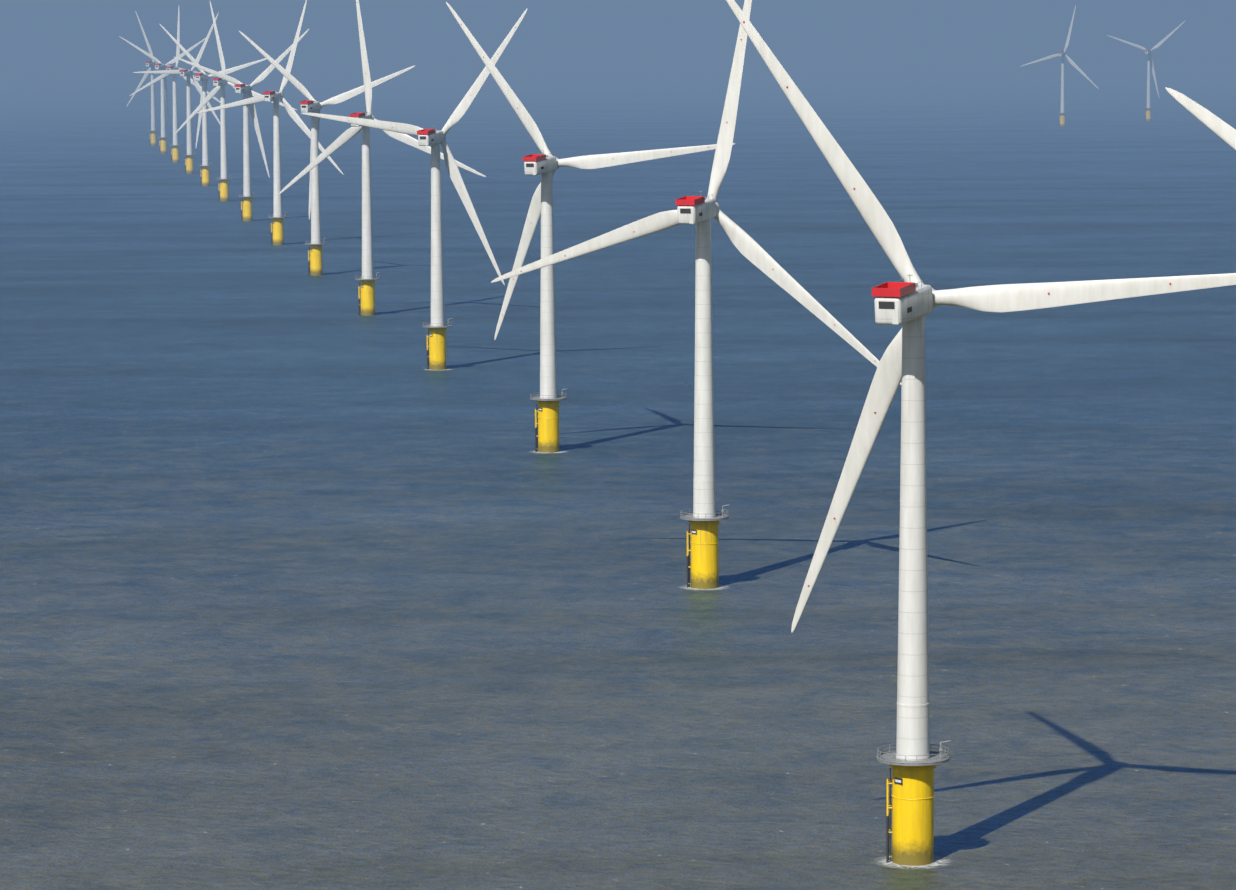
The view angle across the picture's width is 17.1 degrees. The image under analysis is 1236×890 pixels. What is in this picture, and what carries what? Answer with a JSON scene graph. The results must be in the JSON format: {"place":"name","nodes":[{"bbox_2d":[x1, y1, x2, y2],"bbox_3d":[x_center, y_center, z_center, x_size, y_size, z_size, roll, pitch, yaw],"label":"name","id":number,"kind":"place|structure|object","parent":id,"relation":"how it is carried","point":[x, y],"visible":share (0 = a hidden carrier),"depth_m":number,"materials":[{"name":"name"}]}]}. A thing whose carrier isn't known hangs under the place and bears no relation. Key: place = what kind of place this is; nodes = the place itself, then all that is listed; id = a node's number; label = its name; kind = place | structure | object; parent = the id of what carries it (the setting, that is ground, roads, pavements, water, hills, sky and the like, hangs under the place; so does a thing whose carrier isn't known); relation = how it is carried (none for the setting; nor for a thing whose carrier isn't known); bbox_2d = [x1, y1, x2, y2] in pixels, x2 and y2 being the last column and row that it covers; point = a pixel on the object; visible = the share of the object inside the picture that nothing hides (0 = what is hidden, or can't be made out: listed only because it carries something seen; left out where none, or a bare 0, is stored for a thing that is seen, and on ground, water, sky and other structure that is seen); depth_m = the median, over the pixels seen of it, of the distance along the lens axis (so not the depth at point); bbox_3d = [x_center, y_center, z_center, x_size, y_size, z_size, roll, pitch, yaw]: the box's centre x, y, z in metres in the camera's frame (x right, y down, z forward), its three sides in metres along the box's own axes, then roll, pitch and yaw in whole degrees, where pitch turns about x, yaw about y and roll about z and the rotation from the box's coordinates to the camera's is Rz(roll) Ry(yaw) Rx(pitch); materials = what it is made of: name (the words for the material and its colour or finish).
{"place":"outdoors","nodes":[
{"label":"outdoors","id":0,"kind":"place"},
{"bbox_2d":[0,18,1235,889],"bbox_3d":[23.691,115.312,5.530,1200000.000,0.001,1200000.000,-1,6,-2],"label":"sea water","id":1,"kind":"structure","parent":0,"point":[312,582],"depth_m":1051.43,"materials":[{"name":"blue liquid"}]},
{"bbox_2d":[119,36,205,153],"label":"wind turbine","id":2,"kind":"object","parent":1,"relation":"on","point":[162,137],"visible":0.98,"depth_m":3668.06,"materials":[{"name":"metal"}]},
{"bbox_2d":[127,11,200,145],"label":"wind turbine","id":3,"kind":"object","parent":1,"relation":"on","point":[153,130],"visible":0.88,"depth_m":3895.99,"materials":[{"name":"metal"}]},
{"bbox_2d":[130,6,219,162],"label":"wind turbine","id":4,"kind":"object","parent":1,"relation":"on","point":[175,145],"visible":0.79,"depth_m":3428.18,"materials":[{"name":"metal"}]},
{"bbox_2d":[133,12,219,173],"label":"wind turbine","id":5,"kind":"object","parent":1,"relation":"on","point":[189,154],"visible":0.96,"depth_m":3174.81,"materials":[{"name":"metal"}]},
{"bbox_2d":[160,24,265,185],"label":"wind turbine","id":6,"kind":"object","parent":1,"relation":"on","point":[203,76],"visible":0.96,"depth_m":2931.00,"materials":[{"name":"metal"}]},
{"bbox_2d":[175,2,296,200],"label":"wind turbine","id":7,"kind":"object","parent":1,"relation":"on","point":[220,83],"visible":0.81,"depth_m":2678.68,"materials":[{"name":"metal"}]},
{"bbox_2d":[174,29,308,220],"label":"wind turbine","id":8,"kind":"object","parent":1,"relation":"on","point":[245,90],"visible":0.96,"depth_m":2407.09,"materials":[{"name":"metal"}]},
{"bbox_2d":[197,0,343,244],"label":"wind turbine","id":9,"kind":"object","parent":1,"relation":"on","point":[277,217],"visible":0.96,"depth_m":2145.40,"materials":[{"name":"metal"}]},
{"bbox_2d":[239,31,414,275],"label":"wind turbine","id":10,"kind":"object","parent":1,"relation":"on","point":[311,104],"visible":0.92,"depth_m":1886.69,"materials":[{"name":"metal"}]},
{"bbox_2d":[279,0,485,315],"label":"wind turbine","id":11,"kind":"object","parent":1,"relation":"on","point":[367,279],"visible":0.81,"depth_m":1625.49,"materials":[{"name":"metal"}]},
{"bbox_2d":[301,9,526,369],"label":"wind turbine","id":12,"kind":"object","parent":1,"relation":"on","point":[437,326],"visible":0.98,"depth_m":1370.78,"materials":[{"name":"metal"}]},
{"bbox_2d":[446,2,734,452],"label":"wind turbine","id":13,"kind":"object","parent":1,"relation":"on","point":[546,164],"visible":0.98,"depth_m":1105.79,"materials":[{"name":"metal"}]},
{"bbox_2d":[491,0,900,588],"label":"wind turbine","id":14,"kind":"object","parent":1,"relation":"on","point":[704,517],"visible":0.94,"depth_m":837.10,"materials":[{"name":"metal"}]},
{"bbox_2d":[726,0,1235,865],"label":"wind turbine","id":15,"kind":"object","parent":1,"relation":"on","point":[910,302],"visible":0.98,"depth_m":562.73,"materials":[{"name":"metal"}]},
{"bbox_2d":[1020,5,1098,126],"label":"wind turbine","id":16,"kind":"object","parent":1,"relation":"on","point":[1062,54],"visible":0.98,"depth_m":4391.18,"materials":[{"name":"metal"}]},
{"bbox_2d":[1107,20,1185,120],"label":"wind turbine","id":17,"kind":"object","parent":1,"relation":"on","point":[1148,105],"visible":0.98,"depth_m":4599.91,"materials":[{"name":"metal"}]},
{"bbox_2d":[1165,87,1235,149],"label":"blade","id":18,"kind":"object","parent":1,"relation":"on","point":[1222,129],"visible":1,"depth_m":313.91,"materials":[{"name":"metal"}]},
{"bbox_2d":[0,0,1235,24],"label":"sky","id":19,"kind":"structure","parent":0,"point":[12,12],"materials":[{"name":"blue"}]}
]}

